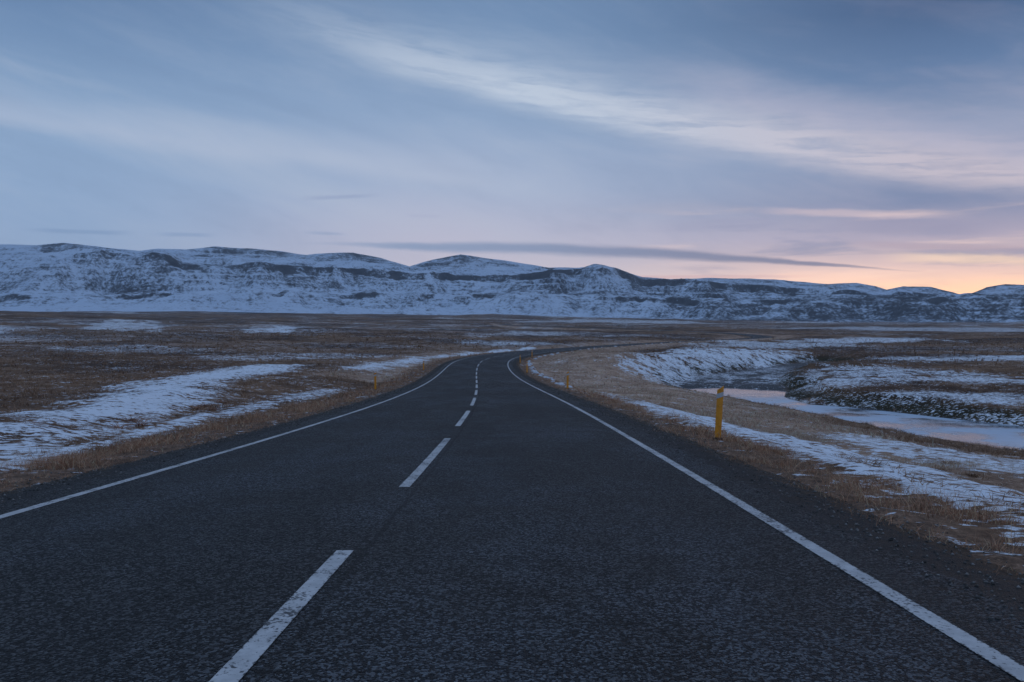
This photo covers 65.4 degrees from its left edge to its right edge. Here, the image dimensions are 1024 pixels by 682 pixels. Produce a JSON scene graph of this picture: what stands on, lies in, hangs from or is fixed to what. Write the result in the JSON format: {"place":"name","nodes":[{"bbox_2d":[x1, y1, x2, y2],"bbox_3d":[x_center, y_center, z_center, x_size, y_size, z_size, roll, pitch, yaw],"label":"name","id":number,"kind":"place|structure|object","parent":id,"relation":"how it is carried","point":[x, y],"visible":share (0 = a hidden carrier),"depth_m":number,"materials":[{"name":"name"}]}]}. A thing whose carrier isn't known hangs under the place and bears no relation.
{"place":"outdoors","nodes":[
{"label":"outdoors","id":0,"kind":"place"},
{"bbox_2d":[0,324,1023,681],"bbox_3d":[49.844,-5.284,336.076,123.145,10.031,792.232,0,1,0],"label":"road","id":1,"kind":"structure","parent":0,"point":[502,516],"depth_m":4.88,"materials":[{"name":"grey asphalt"}]},
{"bbox_2d":[0,386,1023,627],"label":"loose gravel","id":2,"kind":"structure","parent":1,"relation":"on","point":[833,511],"depth_m":8.99,"materials":[{"name":"gravel"}]},
{"bbox_2d":[0,311,1023,573],"bbox_3d":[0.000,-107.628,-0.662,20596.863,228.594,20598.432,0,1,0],"label":"ground","id":3,"kind":"structure","parent":0,"point":[150,401],"depth_m":74.48,"materials":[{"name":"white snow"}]},
{"bbox_2d":[15,419,50,425],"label":"grass tussock","id":4,"kind":"object","parent":3,"relation":"on","point":[34,422],"depth_m":18.83,"materials":[{"name":"brown plant"}]},
{"bbox_2d":[100,421,134,430],"bbox_3d":[-10.007,2.172,20.366,0.992,0.274,1.186,1,1,33],"label":"grass tussock","id":5,"kind":"object","parent":3,"relation":"on","point":[115,427],"depth_m":20.28,"materials":[{"name":"brown plant"}]},
{"bbox_2d":[112,415,151,422],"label":"grass tussock","id":6,"kind":"object","parent":3,"relation":"on","point":[130,419],"depth_m":21.89,"materials":[{"name":"brown plant"}]},
{"bbox_2d":[125,420,160,427],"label":"grass tussock","id":7,"kind":"object","parent":3,"relation":"on","point":[138,423],"depth_m":21.01,"materials":[{"name":"brown plant"}]},
{"bbox_2d":[374,373,376,389],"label":"marker post","id":8,"kind":"object","parent":3,"relation":"on","point":[375,381],"visible":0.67,"depth_m":43.72,"materials":[{"name":"yellow plastic"}]},
{"bbox_2d":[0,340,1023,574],"bbox_3d":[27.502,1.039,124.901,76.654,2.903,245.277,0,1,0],"label":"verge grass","id":9,"kind":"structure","parent":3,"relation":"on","point":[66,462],"depth_m":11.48,"materials":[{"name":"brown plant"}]},
{"bbox_2d":[567,371,568,388],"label":"marker post","id":10,"kind":"object","parent":3,"relation":"on","point":[568,380],"visible":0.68,"depth_m":43.72,"materials":[{"name":"yellow plastic"}]},
{"bbox_2d":[713,386,723,439],"bbox_3d":[3.770,1.429,14.530,0.170,1.235,0.103,3,1,6],"label":"marker post","id":11,"kind":"object","parent":3,"relation":"on","point":[719,410],"visible":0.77,"depth_m":14.51,"materials":[{"name":"yellow plastic"}]},
{"bbox_2d":[826,453,870,459],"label":"grass tussock","id":12,"kind":"object","parent":3,"relation":"on","point":[850,456],"depth_m":14.95,"materials":[{"name":"brown plant"}]},
{"bbox_2d":[836,453,903,468],"bbox_3d":[5.295,1.870,12.256,1.324,0.259,1.335,1,1,37],"label":"grass tussock","id":13,"kind":"object","parent":3,"relation":"on","point":[859,460],"depth_m":12.24,"materials":[{"name":"brown plant"}]},
{"bbox_2d":[852,473,931,484],"bbox_3d":[4.494,1.691,9.542,0.947,0.152,0.939,0,1,-15],"label":"grass tussock","id":14,"kind":"object","parent":3,"relation":"on","point":[872,478],"depth_m":9.62,"materials":[{"name":"brown plant"}]},
{"bbox_2d":[876,464,937,481],"bbox_3d":[5.146,1.799,10.619,1.088,0.230,0.968,-1,1,-44],"label":"grass tussock","id":15,"kind":"object","parent":3,"relation":"on","point":[910,473],"depth_m":10.64,"materials":[{"name":"brown plant"}]},
{"bbox_2d":[879,472,975,491],"bbox_3d":[4.918,1.729,9.578,1.123,0.228,1.262,1,1,40],"label":"grass tussock","id":16,"kind":"object","parent":3,"relation":"on","point":[942,483],"depth_m":9.55,"materials":[{"name":"brown plant"}]},
{"bbox_2d":[918,463,951,472],"bbox_3d":[7.609,2.293,14.372,0.755,0.177,0.854,0,1,2],"label":"grass tussock","id":17,"kind":"object","parent":3,"relation":"on","point":[941,468],"depth_m":14.38,"materials":[{"name":"brown plant"}]},
{"bbox_2d":[923,473,984,483],"bbox_3d":[6.345,2.042,11.694,1.028,0.205,1.037,1,1,34],"label":"grass tussock","id":18,"kind":"object","parent":3,"relation":"on","point":[958,478],"depth_m":11.73,"materials":[{"name":"brown plant"}]},
{"bbox_2d":[969,492,1023,507],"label":"grass tussock","id":19,"kind":"object","parent":3,"relation":"on","point":[1002,501],"depth_m":8.47,"materials":[{"name":"brown plant"}]},
{"bbox_2d":[985,486,1022,497],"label":"grass tussock","id":20,"kind":"object","parent":3,"relation":"on","point":[1010,492],"depth_m":9.65,"materials":[{"name":"brown plant"}]},
{"bbox_2d":[0,243,1023,322],"bbox_3d":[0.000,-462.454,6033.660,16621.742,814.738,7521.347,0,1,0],"label":"mountains","id":21,"kind":"structure","parent":0,"point":[58,277],"depth_m":5014.90,"materials":[{"name":"white snow"}]},
{"bbox_2d":[0,0,1023,293],"label":"sky","id":22,"kind":"structure","parent":0,"point":[879,143],"materials":[{"name":"blue"}]},
{"bbox_2d":[685,387,1023,449],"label":"river","id":23,"kind":"structure","parent":0,"point":[994,434],"depth_m":54.09,"materials":[{"name":"ice"}]},
{"bbox_2d":[953,467,990,479],"bbox_3d":[7.932,2.282,13.721,0.763,0.133,0.679,0,1,-13],"label":"grass tussock","id":24,"kind":"object","parent":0,"point":[975,473],"depth_m":13.67,"materials":[{"name":"brown plant"}]}
]}

